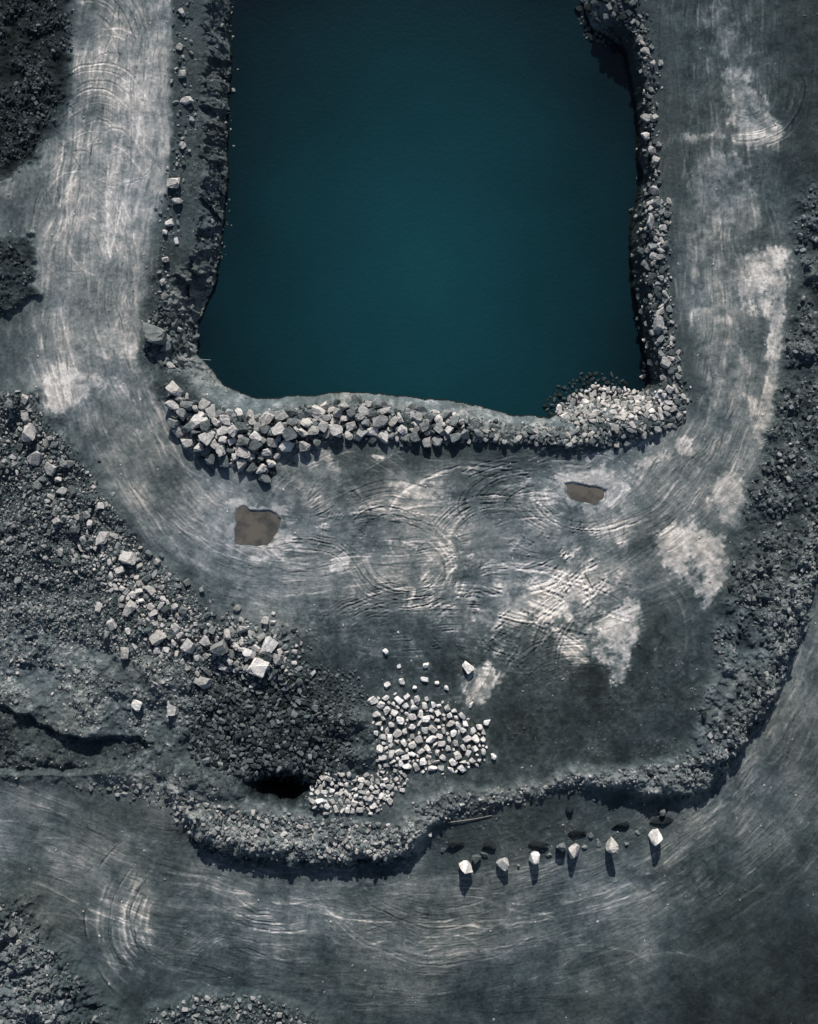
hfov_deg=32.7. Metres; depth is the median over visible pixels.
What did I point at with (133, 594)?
boulder
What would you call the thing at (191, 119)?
boulder
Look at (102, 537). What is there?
boulder
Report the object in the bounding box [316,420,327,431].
boulder
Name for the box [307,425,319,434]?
boulder
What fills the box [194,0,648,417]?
water
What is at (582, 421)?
boulder
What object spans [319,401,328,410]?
boulder
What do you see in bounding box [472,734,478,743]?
boulder
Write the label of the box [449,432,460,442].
boulder
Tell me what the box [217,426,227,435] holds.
boulder
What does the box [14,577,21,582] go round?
boulder
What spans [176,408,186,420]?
boulder
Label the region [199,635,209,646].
boulder
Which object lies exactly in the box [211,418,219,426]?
boulder
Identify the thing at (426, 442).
boulder
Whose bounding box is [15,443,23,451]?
boulder
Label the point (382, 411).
boulder
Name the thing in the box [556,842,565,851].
boulder
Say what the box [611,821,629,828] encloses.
boulder
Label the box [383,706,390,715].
boulder
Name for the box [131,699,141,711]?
boulder
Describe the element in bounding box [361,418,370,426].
boulder
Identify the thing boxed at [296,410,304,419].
boulder
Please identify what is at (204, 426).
boulder
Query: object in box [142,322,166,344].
boulder
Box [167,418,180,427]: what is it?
boulder
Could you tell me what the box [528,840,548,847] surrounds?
boulder
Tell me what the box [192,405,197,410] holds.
boulder
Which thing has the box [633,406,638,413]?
boulder
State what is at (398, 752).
boulder
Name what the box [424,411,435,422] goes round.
boulder
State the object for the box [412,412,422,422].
boulder
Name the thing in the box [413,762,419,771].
boulder
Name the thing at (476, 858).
boulder
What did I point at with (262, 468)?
boulder
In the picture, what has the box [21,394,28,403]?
boulder
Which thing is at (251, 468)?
boulder
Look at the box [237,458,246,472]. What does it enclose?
boulder
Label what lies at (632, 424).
boulder
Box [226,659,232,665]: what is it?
boulder
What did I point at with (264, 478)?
boulder
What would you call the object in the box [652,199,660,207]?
boulder
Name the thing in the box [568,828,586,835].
boulder
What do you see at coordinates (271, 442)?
boulder
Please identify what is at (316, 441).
boulder
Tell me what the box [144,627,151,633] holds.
boulder
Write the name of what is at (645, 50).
boulder
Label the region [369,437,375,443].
boulder
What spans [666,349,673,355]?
boulder
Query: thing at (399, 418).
boulder
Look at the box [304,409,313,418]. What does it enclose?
boulder
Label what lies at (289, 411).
boulder
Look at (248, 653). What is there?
boulder
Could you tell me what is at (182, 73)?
boulder
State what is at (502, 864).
boulder
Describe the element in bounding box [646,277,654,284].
boulder
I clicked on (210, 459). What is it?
boulder
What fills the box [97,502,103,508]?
boulder
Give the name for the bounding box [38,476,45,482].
boulder
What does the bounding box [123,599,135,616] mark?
boulder
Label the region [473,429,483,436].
boulder
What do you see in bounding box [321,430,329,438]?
boulder
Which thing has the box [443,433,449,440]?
boulder
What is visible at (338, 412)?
boulder
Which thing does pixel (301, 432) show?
boulder
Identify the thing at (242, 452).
boulder
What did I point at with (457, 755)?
boulder
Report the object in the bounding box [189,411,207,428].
boulder
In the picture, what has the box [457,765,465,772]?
boulder
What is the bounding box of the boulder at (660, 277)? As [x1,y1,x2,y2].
[657,275,664,280]
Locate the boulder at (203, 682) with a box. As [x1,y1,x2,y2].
[193,676,212,688]
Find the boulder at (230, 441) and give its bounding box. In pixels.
[227,438,235,445]
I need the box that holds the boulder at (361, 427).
[359,422,364,430]
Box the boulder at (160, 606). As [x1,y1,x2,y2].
[157,602,163,609]
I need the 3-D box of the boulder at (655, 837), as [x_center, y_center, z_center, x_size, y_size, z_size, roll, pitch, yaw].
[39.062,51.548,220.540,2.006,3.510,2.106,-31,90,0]
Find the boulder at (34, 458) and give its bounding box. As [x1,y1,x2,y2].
[27,451,41,465]
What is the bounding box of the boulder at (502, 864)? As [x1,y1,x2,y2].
[496,857,508,870]
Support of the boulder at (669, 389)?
on the ground
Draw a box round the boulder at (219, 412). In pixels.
[215,409,223,418]
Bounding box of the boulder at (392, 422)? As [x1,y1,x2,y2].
[388,416,397,426]
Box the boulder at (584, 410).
[580,407,588,414]
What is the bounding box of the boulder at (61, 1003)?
[58,1000,64,1007]
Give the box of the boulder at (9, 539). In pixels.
[6,536,13,541]
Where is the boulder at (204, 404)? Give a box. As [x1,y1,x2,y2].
[198,398,210,412]
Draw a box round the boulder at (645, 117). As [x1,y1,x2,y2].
[640,113,651,122]
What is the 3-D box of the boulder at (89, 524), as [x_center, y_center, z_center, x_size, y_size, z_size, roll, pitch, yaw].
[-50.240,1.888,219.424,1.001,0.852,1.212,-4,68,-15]
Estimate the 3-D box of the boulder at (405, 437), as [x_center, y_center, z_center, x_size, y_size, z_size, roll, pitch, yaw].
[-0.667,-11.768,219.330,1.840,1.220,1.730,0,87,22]
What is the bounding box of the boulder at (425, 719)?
[421,715,429,722]
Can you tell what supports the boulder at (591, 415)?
on the ground
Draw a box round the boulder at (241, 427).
[235,421,248,432]
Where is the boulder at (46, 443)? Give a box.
[43,438,49,449]
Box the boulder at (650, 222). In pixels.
[647,213,654,229]
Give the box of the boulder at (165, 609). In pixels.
[161,605,170,613]
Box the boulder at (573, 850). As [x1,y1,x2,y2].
[568,843,579,858]
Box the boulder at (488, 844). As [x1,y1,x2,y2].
[482,840,495,848]
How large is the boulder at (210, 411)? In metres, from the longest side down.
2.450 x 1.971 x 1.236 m
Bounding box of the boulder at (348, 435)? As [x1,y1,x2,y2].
[345,430,352,439]
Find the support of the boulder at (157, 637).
on the ground
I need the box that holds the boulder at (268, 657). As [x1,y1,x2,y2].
[263,653,272,661]
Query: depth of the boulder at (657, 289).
218.79 m
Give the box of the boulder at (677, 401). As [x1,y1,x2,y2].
[674,397,681,405]
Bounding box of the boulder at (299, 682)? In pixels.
[295,678,302,685]
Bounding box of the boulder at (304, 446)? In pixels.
[299,441,310,451]
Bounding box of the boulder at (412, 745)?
[408,741,416,748]
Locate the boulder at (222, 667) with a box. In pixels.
[218,663,228,671]
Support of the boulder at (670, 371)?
on the ground
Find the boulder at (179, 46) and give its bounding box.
[175,43,183,50]
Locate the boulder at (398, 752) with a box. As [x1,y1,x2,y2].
[394,749,403,754]
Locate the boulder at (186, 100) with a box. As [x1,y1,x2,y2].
[180,96,193,104]
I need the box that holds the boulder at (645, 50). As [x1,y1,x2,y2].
[640,47,649,54]
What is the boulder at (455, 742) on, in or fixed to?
on the ground
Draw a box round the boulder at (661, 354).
[658,350,664,357]
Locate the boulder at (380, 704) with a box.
[377,701,384,708]
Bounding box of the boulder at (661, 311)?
[657,307,664,314]
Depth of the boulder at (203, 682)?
219.22 m
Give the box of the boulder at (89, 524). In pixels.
[87,520,92,528]
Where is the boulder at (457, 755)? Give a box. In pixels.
[454,751,461,759]
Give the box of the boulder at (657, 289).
[653,285,661,293]
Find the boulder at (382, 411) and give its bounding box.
[377,406,390,414]
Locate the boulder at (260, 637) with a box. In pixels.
[256,632,265,642]
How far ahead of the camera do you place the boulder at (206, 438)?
217.45 m
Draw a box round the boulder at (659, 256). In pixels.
[656,254,663,259]
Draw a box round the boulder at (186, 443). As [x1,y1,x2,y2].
[181,439,192,447]
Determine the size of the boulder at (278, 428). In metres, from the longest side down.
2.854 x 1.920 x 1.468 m
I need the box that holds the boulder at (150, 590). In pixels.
[145,585,155,594]
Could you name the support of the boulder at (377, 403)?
on the ground
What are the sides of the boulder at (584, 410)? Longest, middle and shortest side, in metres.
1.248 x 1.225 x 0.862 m
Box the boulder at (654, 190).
[650,186,659,194]
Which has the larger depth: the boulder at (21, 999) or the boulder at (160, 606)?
the boulder at (160, 606)
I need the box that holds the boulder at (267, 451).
[262,447,271,455]
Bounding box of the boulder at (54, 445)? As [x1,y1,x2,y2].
[49,442,57,447]
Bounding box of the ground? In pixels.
[0,0,817,1023]
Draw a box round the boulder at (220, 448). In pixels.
[215,442,225,456]
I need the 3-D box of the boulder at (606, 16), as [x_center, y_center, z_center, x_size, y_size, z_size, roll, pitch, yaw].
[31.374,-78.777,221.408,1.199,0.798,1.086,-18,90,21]
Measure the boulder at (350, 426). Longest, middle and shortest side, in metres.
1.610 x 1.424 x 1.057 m
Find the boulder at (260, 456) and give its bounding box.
[257,452,264,460]
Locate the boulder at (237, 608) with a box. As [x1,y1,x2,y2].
[233,604,240,612]
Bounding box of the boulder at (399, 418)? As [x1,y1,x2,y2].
[397,412,403,422]
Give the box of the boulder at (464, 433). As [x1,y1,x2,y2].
[460,429,469,438]
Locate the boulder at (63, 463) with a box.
[60,458,66,467]
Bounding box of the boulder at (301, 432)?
[296,428,308,436]
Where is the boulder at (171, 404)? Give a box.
[164,399,178,409]
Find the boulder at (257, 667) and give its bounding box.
[246,657,270,677]
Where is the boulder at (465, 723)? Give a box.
[463,720,467,726]
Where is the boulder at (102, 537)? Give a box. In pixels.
[95,531,108,544]
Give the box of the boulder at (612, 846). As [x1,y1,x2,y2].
[606,836,618,853]
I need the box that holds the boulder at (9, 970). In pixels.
[6,967,13,973]
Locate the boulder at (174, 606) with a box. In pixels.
[171,603,177,609]
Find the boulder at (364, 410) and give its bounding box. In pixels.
[358,406,369,415]
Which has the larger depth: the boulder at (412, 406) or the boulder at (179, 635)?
the boulder at (412, 406)
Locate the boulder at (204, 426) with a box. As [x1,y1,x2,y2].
[200,419,209,431]
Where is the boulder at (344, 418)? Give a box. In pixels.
[340,415,348,421]
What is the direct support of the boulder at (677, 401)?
on the ground
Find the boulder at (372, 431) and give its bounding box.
[366,427,377,435]
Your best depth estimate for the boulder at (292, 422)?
218.60 m
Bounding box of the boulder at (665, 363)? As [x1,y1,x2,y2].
[660,356,670,368]
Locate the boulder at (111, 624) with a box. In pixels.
[106,618,117,630]
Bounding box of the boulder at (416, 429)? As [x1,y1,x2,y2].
[413,425,419,432]
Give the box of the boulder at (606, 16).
[603,13,609,20]
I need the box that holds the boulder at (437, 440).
[432,435,442,446]
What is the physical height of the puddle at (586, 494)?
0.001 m
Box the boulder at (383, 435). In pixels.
[378,430,388,442]
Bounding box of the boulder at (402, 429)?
[397,424,406,434]
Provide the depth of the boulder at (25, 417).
219.30 m
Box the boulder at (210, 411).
[205,404,215,418]
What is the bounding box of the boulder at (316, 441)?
[313,436,320,447]
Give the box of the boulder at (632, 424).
[628,421,635,427]
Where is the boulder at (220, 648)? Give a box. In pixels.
[210,639,228,655]
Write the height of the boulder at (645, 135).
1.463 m
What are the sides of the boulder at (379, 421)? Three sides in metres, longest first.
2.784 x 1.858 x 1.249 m
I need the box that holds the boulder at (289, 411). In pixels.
[283,404,295,417]
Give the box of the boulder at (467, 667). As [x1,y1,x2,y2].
[462,661,473,673]
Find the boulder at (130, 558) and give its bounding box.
[118,551,136,564]
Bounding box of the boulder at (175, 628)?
[171,623,180,634]
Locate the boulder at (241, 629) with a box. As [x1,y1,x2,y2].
[237,625,248,633]
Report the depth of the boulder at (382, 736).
219.23 m
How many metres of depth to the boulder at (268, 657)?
218.13 m
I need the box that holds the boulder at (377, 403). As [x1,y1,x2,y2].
[374,400,383,407]
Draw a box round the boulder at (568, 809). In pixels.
[565,805,573,813]
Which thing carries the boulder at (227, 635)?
on the ground
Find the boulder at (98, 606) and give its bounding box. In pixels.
[95,602,101,612]
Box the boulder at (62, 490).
[56,486,67,495]
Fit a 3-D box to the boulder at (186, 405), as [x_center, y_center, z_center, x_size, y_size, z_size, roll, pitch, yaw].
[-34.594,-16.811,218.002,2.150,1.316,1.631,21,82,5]
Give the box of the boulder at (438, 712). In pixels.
[434,709,440,716]
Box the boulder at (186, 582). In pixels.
[183,578,190,585]
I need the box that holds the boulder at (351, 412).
[346,407,355,417]
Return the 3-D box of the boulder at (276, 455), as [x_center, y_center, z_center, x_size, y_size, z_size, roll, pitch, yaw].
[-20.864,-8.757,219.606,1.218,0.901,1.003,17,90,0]
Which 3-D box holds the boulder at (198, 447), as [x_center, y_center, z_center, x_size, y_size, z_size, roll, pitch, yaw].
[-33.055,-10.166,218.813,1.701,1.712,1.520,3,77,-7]
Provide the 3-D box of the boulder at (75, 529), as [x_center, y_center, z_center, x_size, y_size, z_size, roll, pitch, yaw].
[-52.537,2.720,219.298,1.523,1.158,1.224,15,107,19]
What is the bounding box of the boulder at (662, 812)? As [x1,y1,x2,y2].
[660,809,665,815]
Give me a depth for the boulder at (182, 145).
219.66 m
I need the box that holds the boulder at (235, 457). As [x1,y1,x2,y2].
[231,453,238,460]
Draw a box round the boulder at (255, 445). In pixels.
[248,438,262,453]
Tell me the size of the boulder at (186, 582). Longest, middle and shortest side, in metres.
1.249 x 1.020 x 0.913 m
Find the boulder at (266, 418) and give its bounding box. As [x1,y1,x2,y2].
[259,411,274,425]
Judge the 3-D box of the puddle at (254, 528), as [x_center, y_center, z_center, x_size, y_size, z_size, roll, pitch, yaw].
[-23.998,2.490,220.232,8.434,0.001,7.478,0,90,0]
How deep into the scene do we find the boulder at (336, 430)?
217.92 m
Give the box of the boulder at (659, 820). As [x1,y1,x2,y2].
[649,817,672,824]
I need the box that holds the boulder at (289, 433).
[282,426,297,441]
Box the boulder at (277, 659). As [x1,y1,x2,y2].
[273,654,282,664]
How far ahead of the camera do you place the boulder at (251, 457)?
218.89 m
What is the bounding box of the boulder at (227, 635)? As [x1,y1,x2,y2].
[223,629,230,639]
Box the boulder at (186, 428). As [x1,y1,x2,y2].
[181,423,195,432]
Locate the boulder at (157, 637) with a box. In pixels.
[149,629,166,645]
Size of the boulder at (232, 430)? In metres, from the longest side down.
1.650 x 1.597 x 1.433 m
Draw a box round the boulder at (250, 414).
[246,409,253,418]
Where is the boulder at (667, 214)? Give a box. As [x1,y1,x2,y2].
[664,212,671,217]
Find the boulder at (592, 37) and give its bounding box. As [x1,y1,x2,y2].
[588,35,595,40]
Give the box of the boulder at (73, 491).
[68,485,77,496]
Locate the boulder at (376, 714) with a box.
[373,711,380,716]
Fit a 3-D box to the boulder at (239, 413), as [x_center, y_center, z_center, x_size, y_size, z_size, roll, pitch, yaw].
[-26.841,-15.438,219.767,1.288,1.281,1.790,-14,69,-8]
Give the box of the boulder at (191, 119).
[189,116,194,122]
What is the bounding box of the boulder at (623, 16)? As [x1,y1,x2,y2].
[618,13,626,20]
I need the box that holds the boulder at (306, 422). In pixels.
[300,418,312,426]
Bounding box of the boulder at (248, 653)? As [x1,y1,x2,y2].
[242,648,255,658]
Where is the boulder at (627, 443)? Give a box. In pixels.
[623,440,630,447]
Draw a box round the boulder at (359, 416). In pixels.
[355,413,364,420]
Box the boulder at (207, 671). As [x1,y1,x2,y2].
[203,667,210,675]
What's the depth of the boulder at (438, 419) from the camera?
218.88 m
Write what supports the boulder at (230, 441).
on the ground
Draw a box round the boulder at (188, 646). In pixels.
[180,638,195,653]
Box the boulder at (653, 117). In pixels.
[650,114,658,121]
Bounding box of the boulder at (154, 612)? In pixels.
[148,609,158,616]
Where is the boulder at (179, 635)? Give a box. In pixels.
[176,632,183,640]
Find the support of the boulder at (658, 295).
on the ground
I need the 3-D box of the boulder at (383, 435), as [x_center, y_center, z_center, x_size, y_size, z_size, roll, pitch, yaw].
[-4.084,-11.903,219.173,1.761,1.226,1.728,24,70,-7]
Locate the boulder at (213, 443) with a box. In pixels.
[209,438,217,448]
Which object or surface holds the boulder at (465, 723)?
on the ground
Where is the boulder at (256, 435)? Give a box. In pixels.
[249,431,261,440]
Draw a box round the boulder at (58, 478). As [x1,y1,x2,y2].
[55,475,61,481]
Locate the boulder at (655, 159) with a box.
[652,155,659,164]
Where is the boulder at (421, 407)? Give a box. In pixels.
[416,403,428,412]
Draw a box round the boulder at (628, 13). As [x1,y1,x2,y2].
[624,9,632,17]
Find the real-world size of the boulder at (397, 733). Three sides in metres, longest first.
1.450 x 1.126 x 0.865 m
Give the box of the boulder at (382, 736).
[379,734,385,739]
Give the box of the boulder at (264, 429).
[259,426,268,433]
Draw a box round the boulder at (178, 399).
[174,397,182,401]
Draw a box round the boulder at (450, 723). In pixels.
[446,720,454,726]
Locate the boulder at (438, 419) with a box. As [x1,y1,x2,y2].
[434,415,442,425]
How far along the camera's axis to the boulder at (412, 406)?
221.13 m
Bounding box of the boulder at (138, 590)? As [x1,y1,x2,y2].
[134,588,142,593]
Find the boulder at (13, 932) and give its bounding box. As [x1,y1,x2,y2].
[8,927,17,937]
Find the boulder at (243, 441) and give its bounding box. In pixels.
[236,437,249,445]
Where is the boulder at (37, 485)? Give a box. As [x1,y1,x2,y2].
[34,480,41,489]
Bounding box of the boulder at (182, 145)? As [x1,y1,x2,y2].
[179,141,185,148]
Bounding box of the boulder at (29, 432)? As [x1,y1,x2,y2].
[21,423,35,441]
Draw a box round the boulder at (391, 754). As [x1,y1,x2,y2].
[388,750,394,758]
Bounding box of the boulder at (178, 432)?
[172,425,184,438]
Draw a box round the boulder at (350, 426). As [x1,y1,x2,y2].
[346,421,355,431]
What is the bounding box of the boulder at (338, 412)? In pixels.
[333,408,342,417]
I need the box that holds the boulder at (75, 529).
[70,526,79,533]
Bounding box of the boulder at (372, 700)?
[367,696,377,704]
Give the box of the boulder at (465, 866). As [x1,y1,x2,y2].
[459,860,472,873]
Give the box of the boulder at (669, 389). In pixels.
[665,385,673,393]
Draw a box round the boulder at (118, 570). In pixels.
[114,567,124,574]
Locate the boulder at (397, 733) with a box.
[393,729,401,737]
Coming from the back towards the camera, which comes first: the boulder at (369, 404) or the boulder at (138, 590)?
the boulder at (369, 404)
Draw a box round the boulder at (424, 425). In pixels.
[419,419,428,432]
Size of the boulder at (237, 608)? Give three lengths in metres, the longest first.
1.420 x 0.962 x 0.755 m
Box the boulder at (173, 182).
[167,178,179,187]
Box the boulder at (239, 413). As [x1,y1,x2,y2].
[234,408,243,419]
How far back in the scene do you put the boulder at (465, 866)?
219.49 m
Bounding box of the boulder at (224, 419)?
[219,415,229,424]
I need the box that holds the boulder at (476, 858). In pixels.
[472,854,480,863]
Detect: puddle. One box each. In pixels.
[235,506,280,545]
[566,483,604,504]
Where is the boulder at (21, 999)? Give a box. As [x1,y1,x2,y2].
[18,995,25,1003]
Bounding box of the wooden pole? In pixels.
[448,815,491,822]
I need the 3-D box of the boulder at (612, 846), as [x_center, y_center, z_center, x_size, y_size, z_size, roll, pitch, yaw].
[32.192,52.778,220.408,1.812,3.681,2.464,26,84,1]
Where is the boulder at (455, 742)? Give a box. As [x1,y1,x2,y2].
[453,740,458,746]
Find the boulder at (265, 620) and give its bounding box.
[261,616,268,623]
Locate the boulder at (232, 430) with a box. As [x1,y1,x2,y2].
[226,424,237,437]
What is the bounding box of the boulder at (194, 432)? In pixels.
[191,430,199,434]
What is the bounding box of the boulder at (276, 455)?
[273,453,280,458]
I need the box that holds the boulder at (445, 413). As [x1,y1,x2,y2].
[441,409,451,419]
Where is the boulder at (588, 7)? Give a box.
[585,3,590,10]
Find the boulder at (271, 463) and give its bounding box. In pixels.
[266,459,275,467]
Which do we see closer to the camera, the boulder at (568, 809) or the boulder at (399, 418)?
the boulder at (399, 418)
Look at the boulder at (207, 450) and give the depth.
218.94 m
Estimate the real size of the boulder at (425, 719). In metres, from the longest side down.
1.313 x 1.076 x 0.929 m
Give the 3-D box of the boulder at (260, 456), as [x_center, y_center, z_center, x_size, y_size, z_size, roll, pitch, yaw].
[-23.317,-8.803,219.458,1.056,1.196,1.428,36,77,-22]
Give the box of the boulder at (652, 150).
[648,146,655,154]
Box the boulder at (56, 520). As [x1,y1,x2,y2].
[52,517,60,524]
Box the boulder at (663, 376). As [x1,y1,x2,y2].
[660,373,666,379]
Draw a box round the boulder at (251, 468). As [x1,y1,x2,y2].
[246,463,257,473]
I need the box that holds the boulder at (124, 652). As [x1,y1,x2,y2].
[120,647,128,659]
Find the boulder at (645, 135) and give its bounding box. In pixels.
[641,132,649,139]
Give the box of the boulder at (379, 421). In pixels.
[373,415,387,427]
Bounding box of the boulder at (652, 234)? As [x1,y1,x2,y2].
[649,231,656,237]
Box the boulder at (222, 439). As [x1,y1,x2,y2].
[218,436,226,442]
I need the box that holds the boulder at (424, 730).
[421,727,427,733]
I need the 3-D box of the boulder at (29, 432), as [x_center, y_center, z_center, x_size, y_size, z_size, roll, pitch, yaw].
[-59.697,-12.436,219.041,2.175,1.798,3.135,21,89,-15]
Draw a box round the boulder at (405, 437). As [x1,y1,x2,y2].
[398,433,410,442]
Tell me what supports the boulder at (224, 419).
on the ground
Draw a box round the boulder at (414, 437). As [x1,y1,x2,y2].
[409,432,420,441]
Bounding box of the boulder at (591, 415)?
[587,412,596,419]
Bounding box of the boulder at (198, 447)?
[193,443,202,451]
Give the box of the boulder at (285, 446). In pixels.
[279,440,294,451]
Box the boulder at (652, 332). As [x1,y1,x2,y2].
[649,330,655,334]
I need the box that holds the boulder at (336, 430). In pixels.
[328,424,342,437]
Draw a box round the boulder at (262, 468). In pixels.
[256,464,266,473]
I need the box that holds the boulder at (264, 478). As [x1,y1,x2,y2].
[258,473,270,482]
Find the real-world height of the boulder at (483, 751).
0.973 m
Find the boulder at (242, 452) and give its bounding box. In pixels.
[235,446,250,457]
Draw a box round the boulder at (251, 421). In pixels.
[248,418,255,426]
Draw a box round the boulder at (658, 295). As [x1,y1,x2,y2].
[655,292,662,299]
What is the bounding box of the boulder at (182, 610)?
[178,606,187,615]
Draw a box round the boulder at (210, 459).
[204,453,214,464]
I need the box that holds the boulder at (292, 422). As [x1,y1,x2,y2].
[286,418,299,427]
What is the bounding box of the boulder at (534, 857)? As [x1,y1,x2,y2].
[529,851,539,864]
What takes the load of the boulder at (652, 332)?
on the ground
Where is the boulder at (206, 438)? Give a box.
[198,430,213,445]
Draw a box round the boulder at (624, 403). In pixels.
[620,401,627,406]
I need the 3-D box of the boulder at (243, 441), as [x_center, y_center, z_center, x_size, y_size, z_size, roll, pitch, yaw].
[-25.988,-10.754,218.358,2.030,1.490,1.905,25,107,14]
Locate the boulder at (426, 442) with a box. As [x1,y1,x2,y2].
[422,437,430,447]
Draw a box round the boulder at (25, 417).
[21,412,29,424]
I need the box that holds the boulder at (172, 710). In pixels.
[167,704,178,715]
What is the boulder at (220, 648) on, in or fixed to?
on the ground
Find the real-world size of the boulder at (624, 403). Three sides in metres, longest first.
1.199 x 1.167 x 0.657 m
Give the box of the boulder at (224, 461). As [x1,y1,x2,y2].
[219,455,228,466]
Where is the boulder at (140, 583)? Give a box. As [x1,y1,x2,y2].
[136,580,144,587]
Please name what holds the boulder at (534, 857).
on the ground
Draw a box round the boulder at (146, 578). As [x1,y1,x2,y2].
[141,574,151,582]
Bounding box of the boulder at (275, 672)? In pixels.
[273,669,277,675]
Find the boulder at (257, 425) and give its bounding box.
[254,422,260,431]
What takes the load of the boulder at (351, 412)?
on the ground
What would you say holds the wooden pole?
on the ground
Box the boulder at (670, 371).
[667,367,673,376]
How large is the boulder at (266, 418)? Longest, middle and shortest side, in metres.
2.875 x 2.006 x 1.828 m
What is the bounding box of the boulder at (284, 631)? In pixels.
[281,626,286,635]
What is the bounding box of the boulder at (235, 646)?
[232,643,239,649]
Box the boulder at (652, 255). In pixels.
[650,252,655,259]
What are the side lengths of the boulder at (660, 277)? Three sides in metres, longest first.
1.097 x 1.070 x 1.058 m
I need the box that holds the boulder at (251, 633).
[248,630,254,635]
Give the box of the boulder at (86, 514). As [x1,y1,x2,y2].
[83,511,90,519]
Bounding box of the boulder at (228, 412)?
[224,409,232,415]
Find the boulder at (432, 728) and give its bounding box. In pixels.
[428,724,436,732]
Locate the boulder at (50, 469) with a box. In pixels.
[44,462,56,476]
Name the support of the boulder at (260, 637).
on the ground
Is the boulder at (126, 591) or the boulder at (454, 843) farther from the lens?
the boulder at (454, 843)
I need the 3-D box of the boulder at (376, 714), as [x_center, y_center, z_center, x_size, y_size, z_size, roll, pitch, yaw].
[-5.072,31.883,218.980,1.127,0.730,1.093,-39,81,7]
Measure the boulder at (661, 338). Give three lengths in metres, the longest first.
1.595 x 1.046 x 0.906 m
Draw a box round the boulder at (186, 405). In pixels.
[180,401,195,410]
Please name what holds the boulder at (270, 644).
on the ground
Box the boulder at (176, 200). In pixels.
[172,198,182,203]
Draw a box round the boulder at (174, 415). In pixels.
[170,412,178,419]
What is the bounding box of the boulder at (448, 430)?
[444,426,453,435]
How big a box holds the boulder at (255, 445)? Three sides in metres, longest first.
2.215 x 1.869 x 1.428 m
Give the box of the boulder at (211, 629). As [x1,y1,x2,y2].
[208,625,215,633]
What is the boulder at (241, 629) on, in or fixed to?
on the ground
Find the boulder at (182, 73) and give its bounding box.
[178,70,185,77]
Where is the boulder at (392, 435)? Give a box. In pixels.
[388,432,395,439]
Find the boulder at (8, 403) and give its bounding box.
[4,399,12,408]
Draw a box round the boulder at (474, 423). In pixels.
[470,418,479,428]
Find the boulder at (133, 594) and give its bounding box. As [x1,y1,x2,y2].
[129,591,138,598]
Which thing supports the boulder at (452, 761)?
on the ground
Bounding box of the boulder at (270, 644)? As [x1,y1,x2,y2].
[260,636,277,654]
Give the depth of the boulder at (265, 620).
219.26 m
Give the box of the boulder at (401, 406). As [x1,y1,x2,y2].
[397,402,405,410]
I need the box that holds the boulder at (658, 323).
[653,315,663,330]
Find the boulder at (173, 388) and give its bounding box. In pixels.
[165,380,182,396]
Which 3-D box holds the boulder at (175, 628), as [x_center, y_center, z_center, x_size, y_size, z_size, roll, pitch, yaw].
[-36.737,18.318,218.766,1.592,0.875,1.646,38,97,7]
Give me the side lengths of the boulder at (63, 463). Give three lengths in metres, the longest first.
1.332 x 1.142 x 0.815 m
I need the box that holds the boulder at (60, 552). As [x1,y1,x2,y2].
[57,548,62,556]
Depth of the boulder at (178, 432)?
218.74 m
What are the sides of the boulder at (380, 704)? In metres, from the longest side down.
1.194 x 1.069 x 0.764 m
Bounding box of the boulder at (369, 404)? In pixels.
[365,401,372,407]
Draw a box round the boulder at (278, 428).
[271,421,284,435]
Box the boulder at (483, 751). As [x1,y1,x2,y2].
[481,748,485,755]
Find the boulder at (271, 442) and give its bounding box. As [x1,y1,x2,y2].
[266,437,277,447]
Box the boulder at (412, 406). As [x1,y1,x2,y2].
[410,403,415,409]
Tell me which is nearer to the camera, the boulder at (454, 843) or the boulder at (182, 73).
the boulder at (182, 73)
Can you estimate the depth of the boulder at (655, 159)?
220.39 m
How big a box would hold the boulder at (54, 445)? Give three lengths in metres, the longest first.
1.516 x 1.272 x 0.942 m
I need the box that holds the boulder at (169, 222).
[165,219,173,226]
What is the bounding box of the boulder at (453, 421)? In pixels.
[449,416,458,426]
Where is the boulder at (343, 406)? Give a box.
[339,403,348,410]
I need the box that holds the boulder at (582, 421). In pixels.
[579,418,585,424]
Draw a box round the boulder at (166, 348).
[160,341,170,352]
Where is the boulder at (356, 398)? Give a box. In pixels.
[351,394,362,403]
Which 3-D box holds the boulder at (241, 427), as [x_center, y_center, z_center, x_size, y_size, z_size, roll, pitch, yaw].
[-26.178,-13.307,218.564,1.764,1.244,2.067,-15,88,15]
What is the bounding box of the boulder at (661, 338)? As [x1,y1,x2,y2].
[657,335,664,343]
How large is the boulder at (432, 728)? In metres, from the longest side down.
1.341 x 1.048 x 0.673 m
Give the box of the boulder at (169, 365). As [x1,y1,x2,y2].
[166,362,175,368]
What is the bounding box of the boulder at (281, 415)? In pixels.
[274,410,288,422]
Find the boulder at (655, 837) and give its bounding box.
[648,829,662,845]
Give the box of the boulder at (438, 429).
[434,423,444,435]
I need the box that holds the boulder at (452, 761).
[449,758,457,766]
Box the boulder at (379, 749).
[376,744,382,752]
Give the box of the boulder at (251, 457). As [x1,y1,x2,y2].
[247,453,254,461]
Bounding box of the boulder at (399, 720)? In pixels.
[396,716,403,723]
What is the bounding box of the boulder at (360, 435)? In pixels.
[355,429,366,440]
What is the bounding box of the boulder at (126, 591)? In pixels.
[122,588,129,595]
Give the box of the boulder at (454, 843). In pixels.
[446,838,463,847]
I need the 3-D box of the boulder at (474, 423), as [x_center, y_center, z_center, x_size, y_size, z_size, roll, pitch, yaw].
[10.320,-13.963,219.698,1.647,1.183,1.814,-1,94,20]
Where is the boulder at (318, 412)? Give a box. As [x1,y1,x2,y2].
[311,405,325,418]
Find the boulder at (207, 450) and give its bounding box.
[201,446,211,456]

